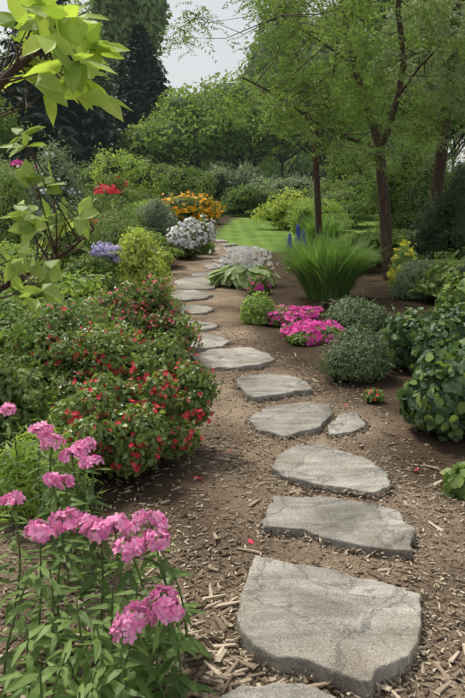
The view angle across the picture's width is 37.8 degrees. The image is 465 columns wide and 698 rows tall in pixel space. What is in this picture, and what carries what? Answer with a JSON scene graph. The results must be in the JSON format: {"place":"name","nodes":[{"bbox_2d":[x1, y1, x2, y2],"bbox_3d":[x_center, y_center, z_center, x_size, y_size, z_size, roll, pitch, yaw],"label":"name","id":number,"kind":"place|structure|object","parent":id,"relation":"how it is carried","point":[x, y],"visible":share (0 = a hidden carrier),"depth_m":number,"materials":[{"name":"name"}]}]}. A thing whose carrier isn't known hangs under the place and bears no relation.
{"place":"outdoors","nodes":[
{"label":"outdoors","id":0,"kind":"place"},
{"bbox_2d":[198,243,215,254],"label":"plant","id":1,"kind":"object","parent":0,"point":[207,248],"visible":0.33,"depth_m":18.23,"materials":[{"name":"green plant"}]},
{"bbox_2d":[0,180,464,697],"bbox_3d":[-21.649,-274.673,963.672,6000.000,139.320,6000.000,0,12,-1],"label":"ground","id":2,"kind":"structure","parent":0,"point":[225,300],"depth_m":3.30,"materials":[{"name":"brown soil"}]},
{"bbox_2d":[0,29,9,73],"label":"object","id":3,"kind":"object","parent":2,"relation":"on","point":[3,47],"visible":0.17,"depth_m":124.38,"materials":[{"name":"white"}]},
{"bbox_2d":[0,154,12,181],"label":"shrub","id":4,"kind":"object","parent":2,"relation":"on","point":[5,160],"depth_m":41.69,"materials":[{"name":"green plant"}]},
{"bbox_2d":[0,95,31,159],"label":"tree","id":5,"kind":"object","parent":2,"relation":"on","point":[7,134],"visible":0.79,"depth_m":48.91,"materials":[{"name":"green plant"}]},
{"bbox_2d":[10,159,22,180],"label":"pink flower","id":6,"kind":"object","parent":2,"relation":"on","point":[16,162],"visible":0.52,"depth_m":11.86,"materials":[{"name":"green plant"}]},
{"bbox_2d":[0,157,38,253],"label":"shrub","id":7,"kind":"object","parent":2,"relation":"on","point":[11,193],"visible":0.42,"depth_m":9.24,"materials":[{"name":"green plant"}]},
{"bbox_2d":[0,354,57,449],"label":"shrub","id":8,"kind":"object","parent":2,"relation":"on","point":[24,391],"visible":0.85,"depth_m":3.68,"materials":[{"name":"green plant"}]},
{"bbox_2d":[0,239,64,306],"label":"bush","id":9,"kind":"object","parent":2,"relation":"on","point":[12,253],"visible":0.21,"depth_m":7.98,"materials":[{"name":"green plant"}]},
{"bbox_2d":[0,125,99,316],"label":"leafy branch","id":10,"kind":"object","parent":2,"relation":"on","point":[28,224],"visible":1,"depth_m":1.71,"materials":[{"name":"green plant"}]},
{"bbox_2d":[8,125,91,244],"bbox_3d":[-3.303,-2.434,11.619,1.754,2.644,1.207,0,12,-1],"label":"shrub","id":11,"kind":"object","parent":2,"relation":"on","point":[60,172],"visible":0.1,"depth_m":11.38,"materials":[{"name":"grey plant"}]},
{"bbox_2d":[0,290,103,354],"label":"shrub","id":12,"kind":"object","parent":2,"relation":"on","point":[14,305],"visible":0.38,"depth_m":6.18,"materials":[{"name":"green plant"}]},
{"bbox_2d":[0,414,107,524],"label":"ferny foliage","id":13,"kind":"object","parent":2,"relation":"on","point":[26,455],"visible":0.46,"depth_m":2.89,"materials":[{"name":"green plant"}]},
{"bbox_2d":[0,292,120,388],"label":"rose shrub","id":14,"kind":"object","parent":2,"relation":"on","point":[34,337],"visible":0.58,"depth_m":4.80,"materials":[{"name":"green plant"}]},
{"bbox_2d":[0,0,131,124],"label":"overhanging branch","id":15,"kind":"object","parent":2,"relation":"on","point":[60,32],"visible":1,"depth_m":1.19,"materials":[{"name":"green plant"}]},
{"bbox_2d":[0,0,135,173],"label":"conifer","id":16,"kind":"object","parent":2,"relation":"on","point":[82,129],"visible":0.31,"depth_m":64.68,"materials":[{"name":"green plant"}]},
{"bbox_2d":[69,159,103,197],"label":"shrub","id":17,"kind":"object","parent":2,"relation":"on","point":[88,182],"visible":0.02,"depth_m":38.95,"materials":[{"name":"green plant"}]},
{"bbox_2d":[62,250,118,298],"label":"bush","id":18,"kind":"object","parent":2,"relation":"on","point":[91,264],"visible":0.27,"depth_m":9.51,"materials":[{"name":"green plant"}]},
{"bbox_2d":[31,245,170,298],"bbox_3d":[-3.173,-1.190,10.340,3.899,0.841,4.789,-9,15,-38],"label":"shrub","id":19,"kind":"object","parent":2,"relation":"on","point":[87,282],"visible":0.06,"depth_m":8.92,"materials":[{"name":"green plant"}]},
{"bbox_2d":[33,183,170,267],"bbox_3d":[-1.916,-1.698,10.503,1.971,1.688,2.318,9,15,38],"label":"shrub","id":20,"kind":"object","parent":2,"relation":"on","point":[110,226],"visible":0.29,"depth_m":10.17,"materials":[{"name":"green plant"}]},
{"bbox_2d":[93,183,119,213],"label":"red flowers","id":21,"kind":"object","parent":2,"relation":"on","point":[111,191],"visible":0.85,"depth_m":21.11,"materials":[{"name":"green plant"}]},
{"bbox_2d":[0,402,218,697],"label":"pink phlox flowers","id":22,"kind":"object","parent":2,"relation":"on","point":[105,681],"visible":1,"depth_m":1.85,"materials":[{"name":"green plant"}]},
{"bbox_2d":[21,372,198,481],"bbox_3d":[-0.605,0.384,3.443,0.733,0.538,0.792,-9,15,-38],"label":"rose shrub","id":23,"kind":"object","parent":2,"relation":"on","point":[132,441],"visible":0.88,"depth_m":3.24,"materials":[{"name":"green plant"}]},
{"bbox_2d":[92,168,133,217],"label":"shrub","id":24,"kind":"object","parent":2,"relation":"on","point":[114,180],"visible":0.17,"depth_m":22.09,"materials":[{"name":"green plant"}]},
{"bbox_2d":[67,0,159,108],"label":"tree","id":25,"kind":"object","parent":2,"relation":"on","point":[111,76],"visible":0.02,"depth_m":119.11,"materials":[{"name":"green plant"}]},
{"bbox_2d":[45,319,193,401],"bbox_3d":[-0.779,0.095,4.619,1.041,0.619,0.812,-4,13,-19],"label":"rose shrub","id":26,"kind":"object","parent":2,"relation":"on","point":[83,355],"visible":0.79,"depth_m":4.44,"materials":[{"name":"green plant"}]},
{"bbox_2d":[82,184,159,204],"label":"flowers","id":27,"kind":"object","parent":2,"relation":"on","point":[146,196],"visible":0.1,"depth_m":31.52,"materials":[{"name":"green plant"}]},
{"bbox_2d":[88,241,157,293],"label":"purple flower","id":28,"kind":"object","parent":2,"relation":"on","point":[102,249],"visible":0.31,"depth_m":8.79,"materials":[{"name":"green plant"}]},
{"bbox_2d":[89,143,163,200],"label":"shrub","id":29,"kind":"object","parent":2,"relation":"on","point":[131,170],"visible":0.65,"depth_m":35.63,"materials":[{"name":"green plant"}]},
{"bbox_2d":[84,0,172,79],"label":"tree","id":30,"kind":"object","parent":2,"relation":"on","point":[125,16],"visible":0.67,"depth_m":108.13,"materials":[{"name":"green plant"}]},
{"bbox_2d":[107,225,175,304],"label":"gold shrub","id":31,"kind":"object","parent":2,"relation":"on","point":[139,266],"visible":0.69,"depth_m":8.60,"materials":[{"name":"green plant"}]},
{"bbox_2d":[82,274,208,356],"bbox_3d":[-0.753,-0.267,5.908,1.109,0.791,0.907,0,12,-1],"label":"rose shrub","id":32,"kind":"object","parent":2,"relation":"on","point":[139,309],"visible":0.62,"depth_m":5.69,"materials":[{"name":"green plant"}]},
{"bbox_2d":[125,199,167,215],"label":"shrub","id":33,"kind":"object","parent":2,"relation":"on","point":[137,204],"visible":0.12,"depth_m":26.52,"materials":[{"name":"green plant"}]},
{"bbox_2d":[126,196,178,245],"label":"shrub","id":34,"kind":"object","parent":2,"relation":"on","point":[160,216],"visible":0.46,"depth_m":17.94,"materials":[{"name":"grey plant"}]},
{"bbox_2d":[105,22,203,196],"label":"conifer","id":35,"kind":"object","parent":2,"relation":"on","point":[140,79],"visible":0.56,"depth_m":77.05,"materials":[{"name":"green plant"}]},
{"bbox_2d":[137,154,174,201],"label":"shrub","id":36,"kind":"object","parent":2,"relation":"on","point":[161,169],"visible":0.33,"depth_m":52.06,"materials":[{"name":"green plant"}]},
{"bbox_2d":[142,230,184,261],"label":"shrub","id":37,"kind":"object","parent":2,"relation":"on","point":[175,251],"visible":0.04,"depth_m":15.03,"materials":[{"name":"green plant"}]},
{"bbox_2d":[156,250,175,272],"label":"gold shrub","id":38,"kind":"object","parent":2,"relation":"on","point":[168,257],"visible":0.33,"depth_m":13.02,"materials":[{"name":"green plant"}]},
{"bbox_2d":[108,348,232,458],"bbox_3d":[-0.379,0.311,3.657,0.749,0.594,0.683,0,12,-1],"label":"rose shrub","id":39,"kind":"object","parent":2,"relation":"on","point":[167,390],"visible":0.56,"depth_m":3.54,"materials":[{"name":"green plant"}]},
{"bbox_2d":[113,86,258,172],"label":"tree","id":40,"kind":"object","parent":2,"relation":"on","point":[176,135],"visible":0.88,"depth_m":70.30,"materials":[{"name":"green plant"}]},
{"bbox_2d":[155,158,218,199],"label":"shrub","id":41,"kind":"object","parent":2,"relation":"on","point":[178,180],"visible":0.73,"depth_m":40.24,"materials":[{"name":"green plant"}]},
{"bbox_2d":[165,213,217,258],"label":"white flower shrub","id":42,"kind":"object","parent":2,"relation":"on","point":[189,236],"visible":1,"depth_m":16.93,"materials":[{"name":"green plant"}]},
{"bbox_2d":[170,290,212,301],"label":"stepping stone","id":43,"kind":"object","parent":2,"relation":"on","point":[188,295],"visible":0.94,"depth_m":9.91,"materials":[{"name":"stone"}]},
{"bbox_2d":[171,304,213,314],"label":"stepping stone","id":44,"kind":"object","parent":2,"relation":"on","point":[194,309],"visible":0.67,"depth_m":8.66,"materials":[{"name":"stone"}]},
{"bbox_2d":[161,190,227,223],"bbox_3d":[-2.189,-6.575,31.688,4.007,1.686,2.673,0,12,-1],"label":"orange flower bed","id":45,"kind":"object","parent":2,"relation":"on","point":[183,206],"visible":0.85,"depth_m":30.94,"materials":[{"name":"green plant"}]},
{"bbox_2d":[174,277,220,289],"bbox_3d":[-0.602,-1.114,11.591,0.830,0.076,1.649,0,12,-1],"label":"stepping stone","id":46,"kind":"object","parent":2,"relation":"on","point":[195,283],"visible":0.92,"depth_m":11.38,"materials":[{"name":"stone"}]},
{"bbox_2d":[192,272,209,277],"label":"stepping stone","id":47,"kind":"object","parent":2,"relation":"on","point":[200,274],"visible":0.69,"depth_m":12.87,"materials":[{"name":"stone"}]},
{"bbox_2d":[188,321,217,332],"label":"stepping stone","id":48,"kind":"object","parent":2,"relation":"on","point":[211,326],"visible":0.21,"depth_m":7.38,"materials":[{"name":"stone"}]},
{"bbox_2d":[190,334,229,352],"bbox_3d":[-0.272,-0.058,6.610,0.490,0.080,0.711,0,12,-1],"label":"stepping stone","id":49,"kind":"object","parent":2,"relation":"on","point":[210,341],"visible":0.42,"depth_m":6.50,"materials":[{"name":"stone"}]},
{"bbox_2d":[203,263,220,269],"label":"stepping stone","id":50,"kind":"object","parent":2,"relation":"on","point":[209,266],"visible":0.67,"depth_m":14.52,"materials":[{"name":"stone"}]},
{"bbox_2d":[142,69,305,168],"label":"tree","id":51,"kind":"object","parent":2,"relation":"on","point":[262,151],"visible":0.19,"depth_m":75.06,"materials":[{"name":"green plant"}]},
{"bbox_2d":[211,172,245,213],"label":"shrub","id":52,"kind":"object","parent":2,"relation":"on","point":[222,185],"visible":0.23,"depth_m":40.21,"materials":[{"name":"green plant"}]},
{"bbox_2d":[0,307,464,697],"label":"mulch chips","id":53,"kind":"object","parent":2,"relation":"on","point":[216,682],"visible":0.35,"depth_m":2.48,"materials":[{"name":"brown wood"}]},
{"bbox_2d":[219,682,335,697],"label":"stepping stone","id":54,"kind":"object","parent":53,"relation":"on","point":[285,690],"visible":1,"depth_m":1.81,"materials":[{"name":"grey stone"}]},
{"bbox_2d":[191,347,274,370],"bbox_3d":[0.004,0.096,5.895,0.711,0.077,0.755,-3,12,-14],"label":"stepping stone","id":55,"kind":"object","parent":2,"relation":"on","point":[240,358],"visible":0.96,"depth_m":5.81,"materials":[{"name":"grey stone"}]},
{"bbox_2d":[203,160,264,212],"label":"shrub","id":56,"kind":"object","parent":2,"relation":"on","point":[243,175],"visible":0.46,"depth_m":41.57,"materials":[{"name":"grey plant"}]},
{"bbox_2d":[191,149,289,179],"bbox_3d":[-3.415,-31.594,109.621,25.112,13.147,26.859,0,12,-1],"label":"bush","id":57,"kind":"object","parent":2,"relation":"on","point":[270,169],"visible":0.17,"depth_m":104.00,"materials":[{"name":"green plant"}]},
{"bbox_2d":[205,245,280,288],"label":"hosta plant","id":58,"kind":"object","parent":2,"relation":"on","point":[237,273],"visible":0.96,"depth_m":11.12,"materials":[{"name":"green plant"}]},
{"bbox_2d":[219,176,286,215],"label":"shrub","id":59,"kind":"object","parent":2,"relation":"on","point":[240,200],"visible":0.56,"depth_m":37.50,"materials":[{"name":"green plant"}]},
{"bbox_2d":[238,291,279,325],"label":"shrub","id":60,"kind":"object","parent":2,"relation":"on","point":[255,309],"visible":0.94,"depth_m":7.60,"materials":[{"name":"green plant"}]},
{"bbox_2d":[246,272,271,294],"bbox_3d":[0.402,-0.987,10.307,0.414,0.353,0.369,0,12,-1],"label":"petunia","id":61,"kind":"object","parent":2,"relation":"on","point":[261,283],"visible":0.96,"depth_m":10.24,"materials":[{"name":"green plant"}]},
{"bbox_2d":[248,173,270,204],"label":"shrub","id":62,"kind":"object","parent":2,"relation":"on","point":[257,183],"visible":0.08,"depth_m":38.29,"materials":[{"name":"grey plant"}]},
{"bbox_2d":[236,374,311,403],"bbox_3d":[0.300,0.289,4.982,0.546,0.079,0.711,0,12,-1],"label":"stepping stone","id":63,"kind":"object","parent":2,"relation":"on","point":[256,388],"visible":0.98,"depth_m":4.89,"materials":[{"name":"grey stone"}]},
{"bbox_2d":[232,0,321,90],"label":"tree","id":64,"kind":"object","parent":2,"relation":"on","point":[250,72],"visible":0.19,"depth_m":124.71,"materials":[{"name":"green plant"}]},
{"bbox_2d":[247,86,307,180],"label":"tree","id":65,"kind":"object","parent":2,"relation":"on","point":[282,160],"visible":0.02,"depth_m":94.61,"materials":[{"name":"green plant"}]},
{"bbox_2d":[284,234,292,272],"bbox_3d":[1.125,-1.871,13.286,0.239,0.792,0.241,0,12,-1],"label":"delphinium","id":66,"kind":"object","parent":2,"relation":"on","point":[286,270],"visible":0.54,"depth_m":13.28,"materials":[{"name":"blue plant"}]},
{"bbox_2d":[250,186,327,229],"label":"shrub","id":67,"kind":"object","parent":2,"relation":"on","point":[276,212],"visible":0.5,"depth_m":27.70,"materials":[{"name":"plant"}]},
{"bbox_2d":[248,402,332,439],"bbox_3d":[0.366,0.442,4.283,0.473,0.069,0.711,6,13,24],"label":"stepping stone","id":68,"kind":"object","parent":2,"relation":"on","point":[301,418],"visible":0.96,"depth_m":4.22,"materials":[{"name":"grey stone"}]},
{"bbox_2d":[261,172,321,203],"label":"shrub","id":69,"kind":"object","parent":2,"relation":"on","point":[298,184],"visible":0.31,"depth_m":32.48,"materials":[{"name":"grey plant"}]},
{"bbox_2d":[267,304,325,327],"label":"flowers","id":70,"kind":"object","parent":2,"relation":"on","point":[282,314],"visible":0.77,"depth_m":7.49,"materials":[{"name":"pink plant"}]},
{"bbox_2d":[295,224,300,256],"bbox_3d":[1.282,-1.949,13.256,0.239,0.957,0.241,0,12,-1],"label":"delphinium","id":71,"kind":"object","parent":2,"relation":"on","point":[298,231],"visible":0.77,"depth_m":13.17,"materials":[{"name":"blue plant"}]},
{"bbox_2d":[222,0,389,240],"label":"thin tree","id":72,"kind":"object","parent":2,"relation":"on","point":[305,71],"visible":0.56,"depth_m":16.05,"materials":[{"name":"green plant"}]},
{"bbox_2d":[276,318,344,345],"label":"flowers","id":73,"kind":"object","parent":2,"relation":"on","point":[309,333],"visible":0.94,"depth_m":6.59,"materials":[{"name":"pink plant"}]},
{"bbox_2d":[158,0,464,280],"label":"forked tree","id":74,"kind":"object","parent":2,"relation":"on","point":[367,106],"visible":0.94,"depth_m":10.97,"materials":[{"name":"green plant"}]},
{"bbox_2d":[273,0,353,81],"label":"tree","id":75,"kind":"object","parent":2,"relation":"on","point":[322,53],"visible":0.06,"depth_m":114.57,"materials":[{"name":"green plant"}]},
{"bbox_2d":[290,201,343,235],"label":"shrub","id":76,"kind":"object","parent":2,"relation":"on","point":[304,210],"visible":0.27,"depth_m":21.02,"materials":[{"name":"green plant"}]},
{"bbox_2d":[284,194,355,227],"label":"shrub","id":77,"kind":"object","parent":2,"relation":"on","point":[328,207],"visible":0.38,"depth_m":26.28,"materials":[{"name":"green plant"}]},
{"bbox_2d":[267,126,373,183],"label":"tree","id":78,"kind":"object","parent":2,"relation":"on","point":[302,166],"depth_m":117.46,"materials":[{"name":"green plant"}]},
{"bbox_2d":[305,174,337,194],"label":"shrub","id":79,"kind":"object","parent":2,"relation":"on","point":[323,182],"visible":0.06,"depth_m":37.69,"materials":[{"name":"green plant"}]},
{"bbox_2d":[241,67,402,180],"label":"tree","id":80,"kind":"object","parent":2,"relation":"on","point":[296,138],"visible":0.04,"depth_m":74.05,"materials":[{"name":"green plant"}]},
{"bbox_2d":[320,298,335,314],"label":"dark leaf plant","id":81,"kind":"object","parent":2,"relation":"on","point":[326,304],"visible":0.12,"depth_m":7.56,"materials":[{"name":"plant"}]},
{"bbox_2d":[264,225,391,301],"bbox_3d":[1.300,-1.254,9.665,2.082,1.090,2.142,0,12,-1],"label":"tall grass clump","id":82,"kind":"object","parent":2,"relation":"on","point":[326,271],"visible":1,"depth_m":9.32,"materials":[{"name":"green plant"}]},
{"bbox_2d":[236,556,421,697],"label":"stepping stone","id":83,"kind":"object","parent":2,"relation":"on","point":[346,633],"visible":1,"depth_m":2.10,"materials":[{"name":"grey stone"}]},
{"bbox_2d":[271,444,389,497],"bbox_3d":[0.517,0.620,3.429,0.659,0.076,0.494,9,15,36],"label":"stepping stone","id":84,"kind":"object","parent":2,"relation":"on","point":[322,466],"visible":0.96,"depth_m":3.37,"materials":[{"name":"grey stone"}]},
{"bbox_2d":[262,496,415,559],"bbox_3d":[0.441,0.740,2.843,0.632,0.086,0.375,4,13,18],"label":"stepping stone","id":85,"kind":"object","parent":2,"relation":"on","point":[368,528],"visible":0.94,"depth_m":2.79,"materials":[{"name":"grey stone"}]},
{"bbox_2d":[303,171,378,226],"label":"shrub","id":86,"kind":"object","parent":2,"relation":"on","point":[348,190],"visible":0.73,"depth_m":29.29,"materials":[{"name":"green plant"}]},
{"bbox_2d":[327,412,365,437],"bbox_3d":[0.707,0.475,4.129,0.204,0.069,0.437,6,14,28],"label":"stepping stone","id":87,"kind":"object","parent":2,"relation":"on","point":[346,424],"visible":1,"depth_m":4.10,"materials":[{"name":"stone"}]},
{"bbox_2d":[313,318,400,383],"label":"shrub","id":88,"kind":"object","parent":2,"relation":"on","point":[359,355],"visible":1,"depth_m":5.14,"materials":[{"name":"green plant"}]},
{"bbox_2d":[322,133,400,217],"bbox_3d":[7.036,-9.094,35.838,4.898,4.596,4.847,10,15,39],"label":"tree","id":89,"kind":"object","parent":2,"relation":"on","point":[332,168],"visible":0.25,"depth_m":34.71,"materials":[{"name":"green plant"}]},
{"bbox_2d":[320,288,403,330],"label":"shrub","id":90,"kind":"object","parent":2,"relation":"on","point":[345,313],"visible":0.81,"depth_m":7.21,"materials":[{"name":"green plant"}]},
{"bbox_2d":[323,127,417,177],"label":"tree","id":91,"kind":"object","parent":2,"relation":"on","point":[390,141],"visible":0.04,"depth_m":125.67,"materials":[{"name":"green plant"}]},
{"bbox_2d":[363,387,385,403],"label":"red flowering plant","id":92,"kind":"object","parent":2,"relation":"on","point":[373,396],"visible":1,"depth_m":4.64,"materials":[{"name":"green plant"}]},
{"bbox_2d":[290,227,464,266],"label":"shrub","id":93,"kind":"object","parent":2,"relation":"on","point":[453,254],"visible":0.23,"depth_m":14.76,"materials":[{"name":"green plant"}]},
{"bbox_2d":[324,0,464,150],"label":"tree","id":94,"kind":"object","parent":2,"relation":"on","point":[370,31],"visible":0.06,"depth_m":43.95,"materials":[{"name":"green plant"}]},
{"bbox_2d":[329,0,464,133],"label":"tree","id":95,"kind":"object","parent":2,"relation":"on","point":[376,21],"visible":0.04,"depth_m":54.17,"materials":[{"name":"green plant"}]},
{"bbox_2d":[386,239,416,287],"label":"yellow flower","id":96,"kind":"object","parent":2,"relation":"on","point":[399,258],"visible":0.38,"depth_m":10.21,"materials":[{"name":"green plant"}]},
{"bbox_2d":[351,2,464,159],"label":"tree","id":97,"kind":"object","parent":2,"relation":"on","point":[454,121],"visible":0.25,"depth_m":28.40,"materials":[{"name":"green plant"}]},
{"bbox_2d":[357,144,464,211],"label":"tree","id":98,"kind":"object","parent":2,"relation":"on","point":[458,168],"visible":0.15,"depth_m":23.86,"materials":[{"name":"green plant"}]},
{"bbox_2d":[365,119,461,230],"bbox_3d":[5.068,-4.198,17.901,2.877,3.430,2.931,-5,13,-21],"label":"tree","id":99,"kind":"object","parent":2,"relation":"on","point":[407,198],"visible":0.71,"depth_m":17.16,"materials":[{"name":"green plant"}]},
{"bbox_2d":[385,255,444,300],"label":"shrub","id":100,"kind":"object","parent":2,"relation":"on","point":[399,290],"visible":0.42,"depth_m":9.61,"materials":[{"name":"green plant"}]},
{"bbox_2d":[369,0,464,208],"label":"leaning tree","id":101,"kind":"object","parent":2,"relation":"on","point":[439,169],"visible":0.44,"depth_m":12.29,"materials":[{"name":"green plant"}]},
{"bbox_2d":[379,303,464,371],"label":"leafy shrub","id":102,"kind":"object","parent":2,"relation":"on","point":[410,335],"visible":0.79,"depth_m":5.41,"materials":[{"name":"green plant"}]},
{"bbox_2d":[394,338,464,441],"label":"leaf shrub","id":103,"kind":"object","parent":2,"relation":"on","point":[431,394],"visible":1,"depth_m":3.77,"materials":[{"name":"green plant"}]},
{"bbox_2d":[399,160,464,261],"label":"shrub","id":104,"kind":"object","parent":2,"relation":"on","point":[435,230],"visible":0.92,"depth_m":11.98,"materials":[{"name":"green plant"}]},
{"bbox_2d":[403,256,464,297],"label":"shrub","id":105,"kind":"object","parent":2,"relation":"on","point":[455,268],"visible":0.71,"depth_m":8.91,"materials":[{"name":"green plant"}]},
{"bbox_2d":[428,272,464,321],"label":"shrub","id":106,"kind":"object","parent":2,"relation":"on","point":[454,297],"visible":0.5,"depth_m":5.87,"materials":[{"name":"plant"}]},
{"bbox_2d":[441,461,464,499],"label":"leaf shrub","id":107,"kind":"object","parent":2,"relation":"on","point":[453,479],"visible":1,"depth_m":3.16,"materials":[{"name":"plant"}]},
{"bbox_2d":[447,130,464,169],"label":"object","id":108,"kind":"object","parent":2,"relation":"on","point":[462,146],"depth_m":134.95,"materials":[{"name":"white"}]},
{"bbox_2d":[0,0,464,171],"label":"sky","id":109,"kind":"structure","parent":0,"point":[189,69],"materials":[{"name":"white"}]},
{"bbox_2d":[286,204,362,241],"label":"shrub","id":110,"kind":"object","parent":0,"point":[328,224],"depth_m":18.07,"materials":[{"name":"green plant"}]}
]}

